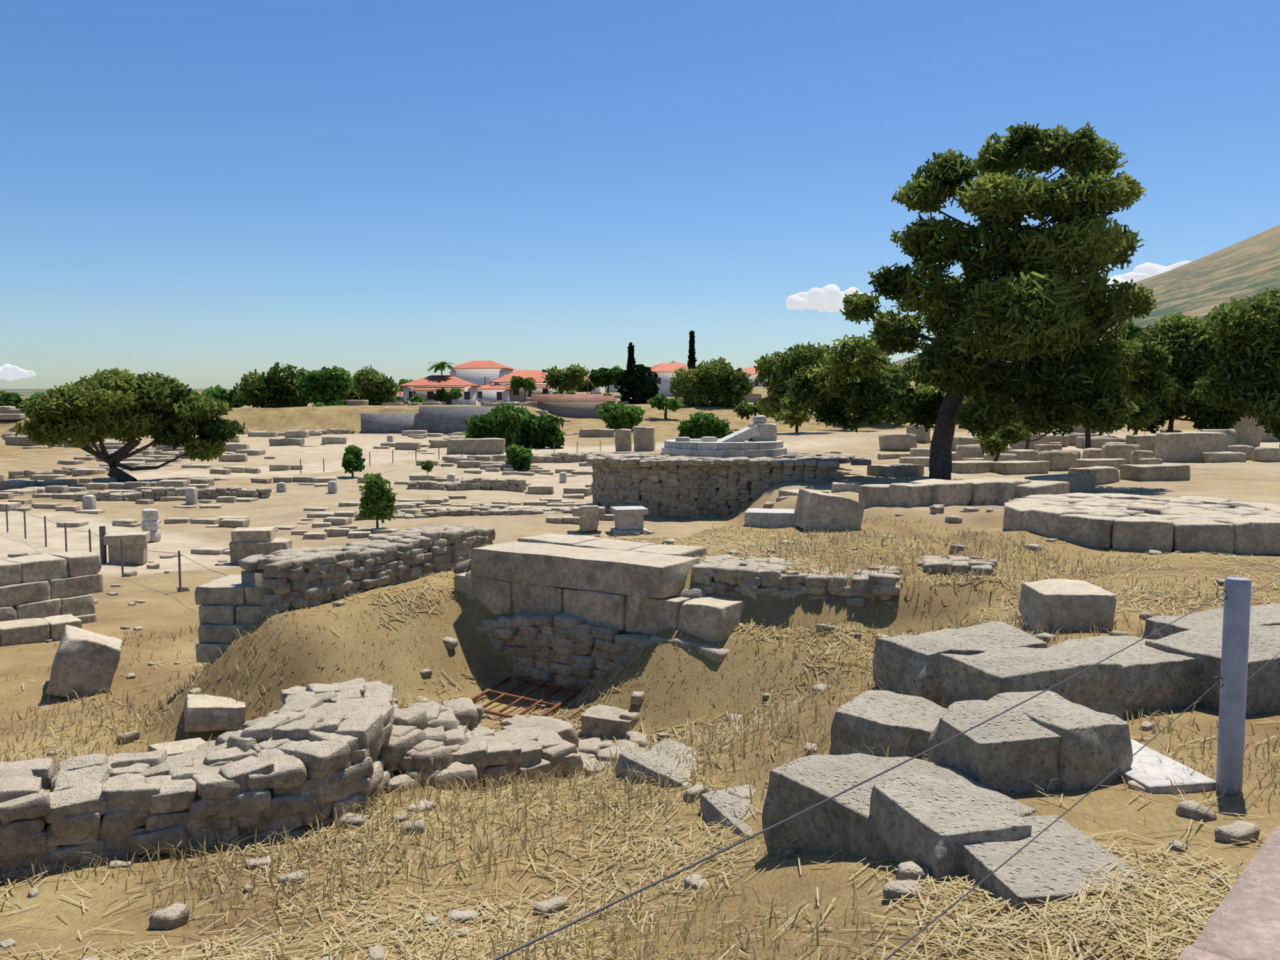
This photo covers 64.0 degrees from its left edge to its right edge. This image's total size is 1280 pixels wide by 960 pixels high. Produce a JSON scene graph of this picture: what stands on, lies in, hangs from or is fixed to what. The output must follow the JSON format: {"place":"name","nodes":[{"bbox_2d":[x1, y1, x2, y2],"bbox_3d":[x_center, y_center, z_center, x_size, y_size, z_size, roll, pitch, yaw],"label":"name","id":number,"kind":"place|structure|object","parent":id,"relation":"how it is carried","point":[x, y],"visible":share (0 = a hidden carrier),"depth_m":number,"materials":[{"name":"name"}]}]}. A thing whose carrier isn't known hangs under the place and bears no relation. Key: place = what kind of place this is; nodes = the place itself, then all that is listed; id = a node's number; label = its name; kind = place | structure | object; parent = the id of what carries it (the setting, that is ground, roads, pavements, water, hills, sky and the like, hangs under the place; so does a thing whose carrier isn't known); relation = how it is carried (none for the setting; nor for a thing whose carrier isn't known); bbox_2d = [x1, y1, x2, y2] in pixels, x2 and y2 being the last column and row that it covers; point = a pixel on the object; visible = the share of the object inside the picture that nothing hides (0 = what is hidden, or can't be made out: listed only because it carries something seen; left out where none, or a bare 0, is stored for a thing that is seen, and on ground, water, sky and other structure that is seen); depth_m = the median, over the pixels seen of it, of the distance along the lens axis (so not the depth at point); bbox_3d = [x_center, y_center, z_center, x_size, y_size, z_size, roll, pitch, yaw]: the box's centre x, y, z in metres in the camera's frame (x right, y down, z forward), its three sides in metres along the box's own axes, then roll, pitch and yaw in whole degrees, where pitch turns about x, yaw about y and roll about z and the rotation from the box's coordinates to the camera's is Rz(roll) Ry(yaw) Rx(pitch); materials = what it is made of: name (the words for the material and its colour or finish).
{"place":"outdoors","nodes":[
{"label":"outdoors","id":0,"kind":"place"},
{"bbox_2d":[0,363,35,381],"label":"cloud","id":1,"kind":"structure","parent":0,"point":[9,372],"depth_m":4216.33,"materials":[{"name":"white"}]},
{"bbox_2d":[395,391,403,395],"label":"house roof","id":2,"kind":"structure","parent":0,"point":[401,393],"depth_m":249.62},
{"bbox_2d":[0,224,1279,959],"bbox_3d":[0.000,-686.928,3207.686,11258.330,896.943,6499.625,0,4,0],"label":"ground","id":3,"kind":"structure","parent":0,"point":[1208,283],"depth_m":11.64,"materials":[{"name":"beige soil"}]},
{"bbox_2d":[0,389,24,398],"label":"tree","id":4,"kind":"object","parent":3,"relation":"on","point":[4,393],"visible":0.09,"depth_m":300.77,"materials":[{"name":"green plant"}]},
{"bbox_2d":[0,391,46,408],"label":"tree","id":5,"kind":"object","parent":3,"relation":"on","point":[8,399],"depth_m":220.73,"materials":[{"name":"green plant"}]},
{"bbox_2d":[24,391,44,399],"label":"tree","id":6,"kind":"object","parent":3,"relation":"on","point":[38,394],"visible":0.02,"depth_m":272.53,"materials":[{"name":"green plant"}]},
{"bbox_2d":[9,367,247,482],"bbox_3d":[-23.923,-2.383,48.327,9.957,5.836,4.364,-2,5,-30],"label":"pine tree","id":7,"kind":"object","parent":3,"relation":"on","point":[116,403],"depth_m":47.72,"materials":[{"name":"green plant"}]},
{"bbox_2d":[188,384,241,407],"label":"tree","id":8,"kind":"object","parent":3,"relation":"on","point":[208,390],"visible":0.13,"depth_m":182.93,"materials":[{"name":"green plant"}]},
{"bbox_2d":[208,382,245,408],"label":"tree","id":9,"kind":"object","parent":3,"relation":"on","point":[221,393],"depth_m":165.60,"materials":[{"name":"green plant"}]},
{"bbox_2d":[231,389,269,407],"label":"tree","id":10,"kind":"object","parent":3,"relation":"on","point":[239,400],"depth_m":157.71,"materials":[{"name":"green plant"}]},
{"bbox_2d":[234,361,311,408],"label":"tree","id":11,"kind":"object","parent":3,"relation":"on","point":[274,383],"depth_m":139.55,"materials":[{"name":"green plant"}]},
{"bbox_2d":[265,367,316,407],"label":"tree","id":12,"kind":"object","parent":3,"relation":"on","point":[297,404],"depth_m":150.30,"materials":[{"name":"green plant"}]},
{"bbox_2d":[5,440,600,591],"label":"fence posts","id":13,"kind":"object","parent":3,"relation":"on","point":[103,553],"visible":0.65,"depth_m":23.93,"materials":[{"name":"grey"}]},
{"bbox_2d":[296,365,352,405],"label":"tree","id":14,"kind":"object","parent":3,"relation":"on","point":[325,385],"visible":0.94,"depth_m":127.58,"materials":[{"name":"green plant"}]},
{"bbox_2d":[311,398,346,406],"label":"bush","id":15,"kind":"object","parent":3,"relation":"on","point":[338,402],"visible":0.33,"depth_m":118.98,"materials":[{"name":"green plant"}]},
{"bbox_2d":[341,444,365,477],"bbox_3d":[-14.768,-0.905,52.745,1.298,1.826,1.231,0,4,0],"label":"small tree","id":16,"kind":"object","parent":3,"relation":"on","point":[352,457],"depth_m":52.54,"materials":[{"name":"green plant"}]},
{"bbox_2d":[338,370,385,401],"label":"tree","id":17,"kind":"object","parent":3,"relation":"on","point":[350,395],"visible":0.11,"depth_m":132.92,"materials":[{"name":"green plant"}]},
{"bbox_2d":[352,364,401,405],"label":"tree","id":18,"kind":"object","parent":3,"relation":"on","point":[372,384],"depth_m":122.58,"materials":[{"name":"green plant"}]},
{"bbox_2d":[358,472,399,528],"bbox_3d":[-7.887,0.707,30.928,1.188,1.901,1.145,0,4,0],"label":"young tree","id":19,"kind":"object","parent":3,"relation":"on","point":[378,499],"depth_m":30.66,"materials":[{"name":"green plant"}]},
{"bbox_2d":[396,382,402,395],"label":"utility pole","id":20,"kind":"object","parent":3,"relation":"on","point":[399,384],"visible":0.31,"depth_m":184.24,"materials":[{"name":"grey wood"}]},
{"bbox_2d":[398,378,414,392],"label":"tree","id":21,"kind":"object","parent":3,"relation":"on","point":[402,381],"visible":0.11,"depth_m":280.95,"materials":[{"name":"green plant"}]},
{"bbox_2d":[391,393,426,402],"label":"bush","id":22,"kind":"object","parent":3,"relation":"on","point":[416,398],"visible":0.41,"depth_m":145.45,"materials":[{"name":"green plant"}]},
{"bbox_2d":[420,460,435,474],"bbox_3d":[-10.921,-0.589,52.805,0.814,0.944,0.729,0,4,0],"label":"tree sapling","id":23,"kind":"object","parent":3,"relation":"on","point":[427,466],"depth_m":52.59,"materials":[{"name":"green plant"}]},
{"bbox_2d":[46,465,816,826],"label":"stone block","id":24,"kind":"structure","parent":3,"relation":"on","point":[253,577],"depth_m":12.43,"materials":[{"name":"grey stone"}]},
{"bbox_2d":[360,406,519,433],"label":"retaining wall","id":25,"kind":"structure","parent":3,"relation":"on","point":[447,420],"depth_m":107.48,"materials":[{"name":"grey concrete"}]},
{"bbox_2d":[403,386,478,405],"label":"house walls","id":26,"kind":"structure","parent":3,"relation":"on","point":[472,400],"depth_m":157.83,"materials":[{"name":"white paint"}]},
{"bbox_2d":[398,375,481,391],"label":"house roof","id":27,"kind":"structure","parent":26,"relation":"on","point":[440,381],"depth_m":157.69,"materials":[{"name":"tile"}]},
{"bbox_2d":[408,391,476,405],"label":"house windows","id":28,"kind":"structure","parent":26,"relation":"in","point":[466,395],"depth_m":157.67,"materials":[{"name":"grey glass"}]},
{"bbox_2d":[426,361,457,375],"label":"palm tree","id":29,"kind":"object","parent":3,"relation":"on","point":[440,366],"depth_m":160.64,"materials":[{"name":"green plant"}]},
{"bbox_2d":[432,386,463,405],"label":"tree","id":30,"kind":"object","parent":3,"relation":"on","point":[441,395],"depth_m":146.46,"materials":[{"name":"green plant"}]},
{"bbox_2d":[450,368,513,385],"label":"house walls","id":31,"kind":"structure","parent":3,"relation":"on","point":[474,376],"depth_m":222.31,"materials":[{"name":"white paint"}]},
{"bbox_2d":[447,360,515,369],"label":"house roof","id":32,"kind":"structure","parent":31,"relation":"on","point":[482,364],"depth_m":223.29,"materials":[{"name":"red tile"}]},
{"bbox_2d":[480,376,489,384],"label":"utility pole","id":33,"kind":"object","parent":3,"relation":"on","point":[484,378],"visible":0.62,"depth_m":196.83,"materials":[{"name":"grey wood"}]},
{"bbox_2d":[477,389,511,402],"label":"house walls","id":34,"kind":"structure","parent":3,"relation":"on","point":[489,394],"depth_m":179.99,"materials":[{"name":"white paint"}]},
{"bbox_2d":[477,391,510,400],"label":"house windows","id":35,"kind":"structure","parent":34,"relation":"in","point":[498,395],"depth_m":179.98,"materials":[{"name":"black glass"}]},
{"bbox_2d":[477,384,511,389],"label":"house roof","id":36,"kind":"structure","parent":34,"relation":"on","point":[491,387],"depth_m":180.35,"materials":[{"name":"tile"}]},
{"bbox_2d":[462,401,565,448],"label":"bush","id":37,"kind":"object","parent":3,"relation":"on","point":[512,424],"depth_m":77.11,"materials":[{"name":"green plant"}]},
{"bbox_2d":[504,443,533,470],"bbox_3d":[-6.604,-1.190,55.871,1.773,1.648,1.361,3,5,37],"label":"bush","id":38,"kind":"object","parent":3,"relation":"on","point":[517,454],"depth_m":55.50,"materials":[{"name":"green plant"}]},
{"bbox_2d":[509,375,536,401],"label":"tree","id":39,"kind":"object","parent":3,"relation":"on","point":[526,384],"depth_m":167.68,"materials":[{"name":"green plant"}]},
{"bbox_2d":[470,675,580,718],"bbox_3d":[-1.435,2.661,12.504,1.285,0.139,1.117,3,5,33],"label":"metal grate","id":40,"kind":"object","parent":3,"relation":"on","point":[553,708],"visible":0.75,"depth_m":12.55,"materials":[{"name":"brown metal"}]},
{"bbox_2d":[491,382,565,401],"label":"house walls","id":41,"kind":"structure","parent":3,"relation":"on","point":[520,397],"depth_m":183.59,"materials":[{"name":"white paint"}]},
{"bbox_2d":[488,369,549,387],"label":"house roof","id":42,"kind":"structure","parent":41,"relation":"on","point":[537,375],"depth_m":185.15,"materials":[{"name":"tile"}]},
{"bbox_2d":[513,388,562,397],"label":"house windows","id":43,"kind":"structure","parent":41,"relation":"in","point":[516,393],"depth_m":183.83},
{"bbox_2d":[552,389,575,394],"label":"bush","id":44,"kind":"object","parent":3,"relation":"on","point":[572,392],"visible":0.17,"depth_m":148.86,"materials":[{"name":"green plant"}]},
{"bbox_2d":[541,362,590,393],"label":"tree","id":45,"kind":"object","parent":3,"relation":"on","point":[570,377],"depth_m":172.87,"materials":[{"name":"green plant"}]},
{"bbox_2d":[536,401,608,417],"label":"shed walls","id":46,"kind":"structure","parent":3,"relation":"on","point":[582,409],"depth_m":125.43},
{"bbox_2d":[531,394,616,401],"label":"shed roof","id":47,"kind":"structure","parent":46,"relation":"on","point":[568,398],"depth_m":126.74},
{"bbox_2d":[575,379,595,392],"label":"tree","id":48,"kind":"object","parent":3,"relation":"on","point":[582,388],"visible":0.74,"depth_m":269.08,"materials":[{"name":"green plant"}]},
{"bbox_2d":[572,386,600,392],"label":"house walls","id":49,"kind":"structure","parent":3,"relation":"on","point":[598,390],"depth_m":295.38,"materials":[{"name":"white paint"}]},
{"bbox_2d":[586,368,590,394],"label":"utility pole","id":50,"kind":"object","parent":3,"relation":"on","point":[587,370],"visible":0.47,"depth_m":198.82,"materials":[{"name":"brown wood"}]},
{"bbox_2d":[588,364,624,394],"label":"tree","id":51,"kind":"object","parent":3,"relation":"on","point":[601,377],"depth_m":178.14,"materials":[{"name":"green plant"}]},
{"bbox_2d":[602,392,615,403],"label":"bush","id":52,"kind":"object","parent":3,"relation":"on","point":[606,395],"visible":0.04,"depth_m":129.23,"materials":[{"name":"green plant"}]},
{"bbox_2d":[604,380,626,392],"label":"house walls","id":53,"kind":"structure","parent":3,"relation":"on","point":[612,389],"depth_m":335.38,"materials":[{"name":"white paint"}]},
{"bbox_2d":[597,400,645,431],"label":"bush","id":54,"kind":"object","parent":3,"relation":"on","point":[619,416],"visible":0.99,"depth_m":112.34,"materials":[{"name":"green plant"}]},
{"bbox_2d":[0,392,1260,959],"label":"stone ruins","id":55,"kind":"object","parent":3,"relation":"on","point":[313,751],"visible":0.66,"depth_m":8.31,"materials":[{"name":"grey stone"}]},
{"bbox_2d":[625,342,636,398],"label":"cypress tree","id":56,"kind":"object","parent":3,"relation":"on","point":[631,361],"depth_m":148.81,"materials":[{"name":"green plant"}]},
{"bbox_2d":[614,364,659,404],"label":"tree","id":57,"kind":"object","parent":3,"relation":"on","point":[644,387],"visible":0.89,"depth_m":148.16,"materials":[{"name":"green plant"}]},
{"bbox_2d":[0,391,1279,756],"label":"stone ruins","id":58,"kind":"object","parent":3,"relation":"on","point":[622,585],"visible":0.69,"depth_m":16.20,"materials":[{"name":"grey stone"}]},
{"bbox_2d":[0,515,1279,959],"bbox_3d":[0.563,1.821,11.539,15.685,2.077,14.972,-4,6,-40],"label":"dry grass","id":59,"kind":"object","parent":3,"relation":"on","point":[1148,936],"visible":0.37,"depth_m":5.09,"materials":[{"name":"beige plant"}]},
{"bbox_2d":[81,415,1215,793],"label":"marble blocks","id":60,"kind":"structure","parent":3,"relation":"on","point":[758,438],"depth_m":29.33,"materials":[{"name":"white stone"}]},
{"bbox_2d":[647,394,682,419],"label":"tree","id":61,"kind":"object","parent":3,"relation":"on","point":[660,402],"depth_m":124.09,"materials":[{"name":"green plant"}]},
{"bbox_2d":[646,371,691,396],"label":"house walls","id":62,"kind":"structure","parent":3,"relation":"on","point":[664,385],"depth_m":204.24,"materials":[{"name":"white paint"}]},
{"bbox_2d":[656,377,687,389],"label":"house windows","id":63,"kind":"structure","parent":62,"relation":"in","point":[659,381],"depth_m":203.76,"materials":[{"name":"grey glass"}]},
{"bbox_2d":[650,362,695,372],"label":"house roof","id":64,"kind":"structure","parent":62,"relation":"on","point":[666,367],"depth_m":206.16,"materials":[{"name":"red tile"}]},
{"bbox_2d":[686,330,696,371],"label":"cypress tree","id":65,"kind":"object","parent":3,"relation":"on","point":[691,361],"visible":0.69,"depth_m":168.41,"materials":[{"name":"green plant"}]},
{"bbox_2d":[677,410,733,439],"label":"bush","id":66,"kind":"object","parent":3,"relation":"on","point":[698,425],"depth_m":83.57,"materials":[{"name":"green plant"}]},
{"bbox_2d":[668,355,754,407],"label":"tree","id":67,"kind":"object","parent":3,"relation":"on","point":[727,391],"depth_m":137.79,"materials":[{"name":"green plant"}]},
{"bbox_2d":[730,374,767,385],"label":"house walls","id":68,"kind":"structure","parent":3,"relation":"on","point":[752,377],"depth_m":223.56,"materials":[{"name":"white paint"}]},
{"bbox_2d":[741,367,759,374],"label":"house roof","id":69,"kind":"structure","parent":68,"relation":"on","point":[751,370],"depth_m":224.95,"materials":[{"name":"red tile"}]},
{"bbox_2d":[732,400,766,423],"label":"tree","id":70,"kind":"object","parent":3,"relation":"on","point":[743,409],"depth_m":118.58,"materials":[{"name":"green plant"}]},
{"bbox_2d":[753,341,839,432],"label":"tree","id":71,"kind":"object","parent":3,"relation":"on","point":[796,358],"depth_m":107.21,"materials":[{"name":"green plant"}]},
{"bbox_2d":[842,376,877,430],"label":"tree","id":72,"kind":"object","parent":3,"relation":"on","point":[858,381],"depth_m":116.26,"materials":[{"name":"green plant"}]},
{"bbox_2d":[842,361,911,424],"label":"tree","id":73,"kind":"object","parent":3,"relation":"on","point":[894,373],"depth_m":124.58,"materials":[{"name":"green plant"}]},
{"bbox_2d":[873,382,974,441],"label":"tree","id":74,"kind":"object","parent":3,"relation":"on","point":[895,420],"depth_m":90.74,"materials":[{"name":"green plant"}]},
{"bbox_2d":[615,602,1279,913],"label":"stone blocks","id":75,"kind":"structure","parent":3,"relation":"on","point":[949,808],"depth_m":5.36,"materials":[{"name":"grey stone"}]},
{"bbox_2d":[773,121,1180,479],"bbox_3d":[10.165,-5.258,31.123,12.548,11.204,6.484,1,4,13],"label":"pine tree","id":76,"kind":"object","parent":3,"relation":"on","point":[1061,383],"depth_m":30.65,"materials":[{"name":"green plant"}]},
{"bbox_2d":[972,421,1031,461],"bbox_3d":[13.253,-1.174,37.420,2.082,2.001,1.593,0,4,0],"label":"bush","id":77,"kind":"object","parent":3,"relation":"on","point":[1001,441],"depth_m":37.10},
{"bbox_2d":[999,398,1093,449],"bbox_3d":[20.538,-2.657,53.171,5.559,5.064,4.202,0,4,0],"label":"tree","id":78,"kind":"object","parent":3,"relation":"on","point":[1028,441],"depth_m":53.16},
{"bbox_2d":[1037,350,1145,448],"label":"tree","id":79,"kind":"object","parent":3,"relation":"on","point":[1134,396],"depth_m":67.95,"materials":[{"name":"green plant"}]},
{"bbox_2d":[1119,321,1145,344],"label":"tree","id":80,"kind":"object","parent":3,"relation":"on","point":[1132,329],"visible":0.59,"depth_m":277.69,"materials":[{"name":"green plant"}]},
{"bbox_2d":[1128,312,1251,435],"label":"pine tree","id":81,"kind":"object","parent":3,"relation":"on","point":[1188,340],"depth_m":76.04,"materials":[{"name":"green plant"}]},
{"bbox_2d":[1215,576,1251,793],"bbox_3d":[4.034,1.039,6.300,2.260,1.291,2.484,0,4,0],"label":"fence post","id":82,"kind":"object","parent":3,"relation":"in","point":[1236,626],"visible":0.87,"depth_m":5.07,"materials":[{"name":"grey metal"}]},
{"bbox_2d":[490,577,1279,959],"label":"fence wires","id":83,"kind":"object","parent":82,"relation":"attached to","point":[596,911],"visible":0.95,"depth_m":2.36,"materials":[{"name":"grey metal"}]},
{"bbox_2d":[1189,287,1279,447],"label":"pine tree","id":84,"kind":"object","parent":3,"relation":"on","point":[1248,353],"depth_m":55.02,"materials":[{"name":"green plant"}]},
{"bbox_2d":[0,0,1279,392],"label":"sky","id":85,"kind":"structure","parent":0,"point":[202,194],"materials":[{"name":"blue"}]},
{"bbox_2d":[754,379,758,385],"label":"house windows","id":86,"kind":"structure","parent":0,"point":[757,383],"depth_m":223.68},
{"bbox_2d":[785,284,871,312],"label":"cloud","id":87,"kind":"structure","parent":0,"point":[829,297],"depth_m":4814.42,"materials":[{"name":"white"}]},
{"bbox_2d":[1106,260,1192,287],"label":"cloud","id":88,"kind":"structure","parent":0,"point":[1143,271],"depth_m":4324.48,"materials":[{"name":"white"}]},
{"bbox_2d":[1176,826,1279,959],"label":"walkway pavement","id":89,"kind":"structure","parent":0,"point":[1243,923],"depth_m":3.13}
]}

